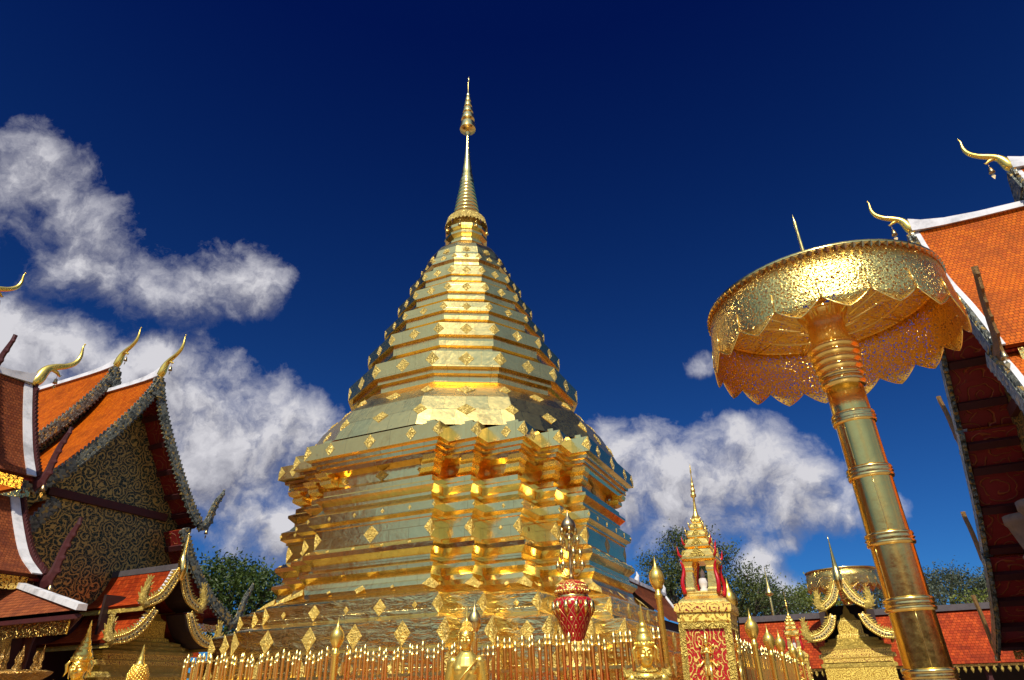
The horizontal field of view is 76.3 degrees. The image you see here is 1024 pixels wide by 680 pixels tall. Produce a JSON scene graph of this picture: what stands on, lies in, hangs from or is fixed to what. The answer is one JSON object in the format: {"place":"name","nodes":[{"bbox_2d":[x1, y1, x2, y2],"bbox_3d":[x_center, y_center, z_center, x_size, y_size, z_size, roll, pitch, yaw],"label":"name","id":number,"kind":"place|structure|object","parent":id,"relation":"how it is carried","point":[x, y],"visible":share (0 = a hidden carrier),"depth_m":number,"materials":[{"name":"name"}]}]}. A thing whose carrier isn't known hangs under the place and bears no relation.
{"place":"outdoors","nodes":[
{"label":"outdoors","id":0,"kind":"place"},
{"bbox_2d":[0,0,1023,679],"label":"sky","id":1,"kind":"structure","parent":0,"point":[267,184],"materials":[{"name":"blue"}]},
{"bbox_2d":[629,571,678,631],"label":"temple hall","id":2,"kind":"structure","parent":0,"point":[643,593],"depth_m":26.76,"materials":[{"name":"brown tile"}]},
{"bbox_2d":[799,535,899,679],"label":"gate","id":3,"kind":"structure","parent":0,"point":[855,647],"depth_m":20.24,"materials":[{"name":"gold metal"}]},
{"bbox_2d":[867,139,1023,668],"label":"temple hall","id":4,"kind":"structure","parent":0,"point":[980,253],"depth_m":13.63,"materials":[{"name":"orange tile"},{"name":"red lacquer wood"},{"name":"white stucco"}]},
{"label":"ground","id":5,"kind":"structure","parent":0,"visible":0},
{"bbox_2d":[0,272,85,591],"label":"temple hall","id":6,"kind":"structure","parent":5,"relation":"on","point":[20,559],"depth_m":15.20,"materials":[{"name":"white paint"}]},
{"bbox_2d":[0,583,87,669],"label":"porch","id":7,"kind":"object","parent":5,"relation":"on","point":[29,613],"visible":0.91,"depth_m":12.10,"materials":[{"name":"brown tile"}]},
{"bbox_2d":[0,327,253,679],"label":"temple hall","id":8,"kind":"structure","parent":5,"relation":"on","point":[117,481],"depth_m":20.14,"materials":[{"name":"orange tile"}]},
{"bbox_2d":[36,532,223,679],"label":"gate","id":9,"kind":"structure","parent":5,"relation":"on","point":[129,614],"depth_m":17.67,"materials":[{"name":"gold metal"}]},
{"bbox_2d":[125,645,148,679],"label":"buddha statue","id":10,"kind":"object","parent":5,"relation":"on","point":[139,670],"visible":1,"depth_m":7.19,"materials":[{"name":"gold metal"}]},
{"bbox_2d":[196,546,283,637],"bbox_3d":[-10.315,11.495,25.033,7.444,6.912,5.594,-14,-31,22],"label":"broadleaf tree","id":11,"kind":"object","parent":5,"relation":"on","point":[238,587],"visible":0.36,"depth_m":25.19,"materials":[{"name":"green plant"}]},
{"bbox_2d":[445,610,487,679],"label":"buddha statue","id":12,"kind":"object","parent":5,"relation":"on","point":[466,663],"visible":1,"depth_m":7.38,"materials":[{"name":"gold metal"}]},
{"bbox_2d":[192,602,1023,679],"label":"gallery","id":13,"kind":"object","parent":5,"relation":"on","point":[971,652],"visible":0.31,"depth_m":22.30,"materials":[{"name":"red tile"}]},
{"bbox_2d":[623,604,671,679],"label":"crowned statue","id":14,"kind":"object","parent":5,"relation":"on","point":[645,653],"visible":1,"depth_m":6.76,"materials":[{"name":"gold metal"}]},
{"bbox_2d":[634,519,759,609],"bbox_3d":[8.876,13.312,31.568,6.197,9.004,4.174,-14,-31,22],"label":"tall tree","id":15,"kind":"object","parent":5,"relation":"on","point":[671,586],"visible":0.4,"depth_m":32.30,"materials":[{"name":"green plant"}]},
{"bbox_2d":[669,552,812,638],"bbox_3d":[11.035,13.859,30.911,7.004,7.345,3.615,-14,-31,22],"label":"bushy tree","id":16,"kind":"object","parent":5,"relation":"on","point":[759,605],"visible":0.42,"depth_m":31.18,"materials":[{"name":"green plant"}]},
{"bbox_2d":[764,568,775,621],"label":"slender spire","id":17,"kind":"structure","parent":5,"relation":"on","point":[769,592],"depth_m":25.38,"materials":[{"name":"gold metal"}]},
{"bbox_2d":[744,577,805,616],"bbox_3d":[14.275,16.959,36.571,5.050,7.073,3.648,-24,-36,36],"label":"broadleaf tree","id":18,"kind":"object","parent":5,"relation":"on","point":[767,613],"visible":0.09,"depth_m":36.76,"materials":[{"name":"green plant"}]},
{"bbox_2d":[784,572,878,613],"bbox_3d":[17.741,16.503,35.952,5.522,7.137,3.998,-14,-31,22],"label":"broadleaf tree","id":19,"kind":"object","parent":5,"relation":"on","point":[803,589],"visible":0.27,"depth_m":37.04,"materials":[{"name":"green plant"}]},
{"bbox_2d":[707,215,971,679],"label":"ceremonial parasol","id":20,"kind":"object","parent":5,"relation":"on","point":[834,357],"visible":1,"depth_m":6.22,"materials":[{"name":"gold metal"}]},
{"bbox_2d":[804,565,880,604],"bbox_3d":[11.623,10.360,21.752,2.380,5.220,2.377,1,-28,-6],"label":"ceremonial parasol","id":21,"kind":"object","parent":5,"relation":"on","point":[815,579],"visible":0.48,"depth_m":22.17,"materials":[{"name":"gold metal"}]},
{"bbox_2d":[857,576,956,608],"bbox_3d":[21.729,16.020,35.753,6.751,7.611,4.220,-14,-31,22],"label":"broadleaf tree","id":22,"kind":"object","parent":5,"relation":"on","point":[877,592],"visible":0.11,"depth_m":36.29,"materials":[{"name":"green plant"}]},
{"bbox_2d":[922,555,986,604],"bbox_3d":[25.001,16.220,36.550,6.130,7.873,4.304,-14,-31,22],"label":"broadleaf tree","id":23,"kind":"object","parent":5,"relation":"on","point":[958,578],"visible":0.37,"depth_m":37.41,"materials":[{"name":"green plant"}]},
{"bbox_2d":[944,579,988,603],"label":"yellow sprays","id":24,"kind":"object","parent":5,"relation":"on","point":[965,598],"visible":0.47,"depth_m":34.93,"materials":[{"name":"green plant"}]},
{"bbox_2d":[948,566,988,603],"bbox_3d":[27.208,15.310,34.833,6.160,7.742,4.090,-4,-28,4],"label":"broadleaf tree","id":25,"kind":"object","parent":5,"relation":"on","point":[981,578],"visible":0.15,"depth_m":36.06,"materials":[{"name":"green plant"}]},
{"label":"terrace floor","id":26,"kind":"structure","parent":0,"visible":0},
{"bbox_2d":[0,644,52,679],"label":"offering stand","id":27,"kind":"object","parent":26,"relation":"on","point":[34,672],"visible":1,"depth_m":11.62,"materials":[{"name":"gold metal"}]},
{"bbox_2d":[63,621,100,679],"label":"crowned statue","id":28,"kind":"object","parent":26,"relation":"on","point":[82,658],"visible":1,"depth_m":11.57,"materials":[{"name":"gold metal"}]},
{"bbox_2d":[330,619,343,679],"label":"fence post","id":29,"kind":"object","parent":26,"relation":"on","point":[337,637],"visible":1,"depth_m":8.80,"materials":[{"name":"gold metal"}]},
{"bbox_2d":[180,627,667,679],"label":"gilded fence","id":30,"kind":"object","parent":26,"relation":"on","point":[532,669],"visible":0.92,"depth_m":8.37,"materials":[{"name":"gold metal"}]},
{"bbox_2d":[192,77,683,679],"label":"pagoda","id":31,"kind":"object","parent":26,"relation":"on","point":[448,469],"visible":0.91,"depth_m":13.70,"materials":[{"name":"gold metal"}]},
{"bbox_2d":[468,600,480,654],"bbox_3d":[-0.443,4.328,7.657,0.160,2.430,0.160,-14,-31,22],"label":"fence post","id":32,"kind":"object","parent":26,"relation":"on","point":[474,619],"visible":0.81,"depth_m":8.04,"materials":[{"name":"gold metal"}]},
{"bbox_2d":[552,511,594,679],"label":"lacquer urn","id":33,"kind":"object","parent":26,"relation":"on","point":[573,607],"visible":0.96,"depth_m":8.40,"materials":[{"name":"red metal"}]},
{"bbox_2d":[649,558,671,679],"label":"fence post","id":34,"kind":"object","parent":26,"relation":"on","point":[656,577],"visible":0.98,"depth_m":7.96,"materials":[{"name":"gold metal"}]},
{"bbox_2d":[674,467,744,679],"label":"corner tower","id":35,"kind":"structure","parent":26,"relation":"on","point":[711,649],"depth_m":7.13,"materials":[{"name":"gold metal"}]},
{"bbox_2d":[724,579,745,679],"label":"fence post","id":36,"kind":"object","parent":26,"relation":"on","point":[731,596],"visible":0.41,"depth_m":7.87,"materials":[{"name":"gold metal"}]},
{"bbox_2d":[745,610,763,679],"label":"fence post","id":37,"kind":"object","parent":26,"relation":"on","point":[751,629],"visible":1,"depth_m":9.09,"materials":[{"name":"gold metal"}]},
{"bbox_2d":[739,638,801,679],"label":"gilded fence","id":38,"kind":"object","parent":26,"relation":"on","point":[749,662],"visible":0.54,"depth_m":11.27,"materials":[{"name":"gold metal"}]},
{"bbox_2d":[763,626,778,679],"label":"fence post","id":39,"kind":"object","parent":26,"relation":"on","point":[768,641],"visible":1,"depth_m":10.70,"materials":[{"name":"gold metal"}]},
{"bbox_2d":[775,630,788,679],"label":"fence post","id":40,"kind":"object","parent":26,"relation":"on","point":[780,645],"visible":0.98,"depth_m":12.32,"materials":[{"name":"gold metal"}]},
{"bbox_2d":[788,639,799,679],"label":"fence post","id":41,"kind":"object","parent":26,"relation":"on","point":[793,652],"visible":1,"depth_m":14.63,"materials":[{"name":"gold metal"}]},
{"bbox_2d":[782,592,813,679],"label":"corner tower","id":42,"kind":"structure","parent":26,"relation":"on","point":[791,628],"depth_m":18.29,"materials":[{"name":"gold metal"}]},
{"bbox_2d":[797,648,806,679],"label":"fence post","id":43,"kind":"object","parent":26,"relation":"on","point":[801,657],"visible":0.96,"depth_m":16.54,"materials":[{"name":"gold metal"}]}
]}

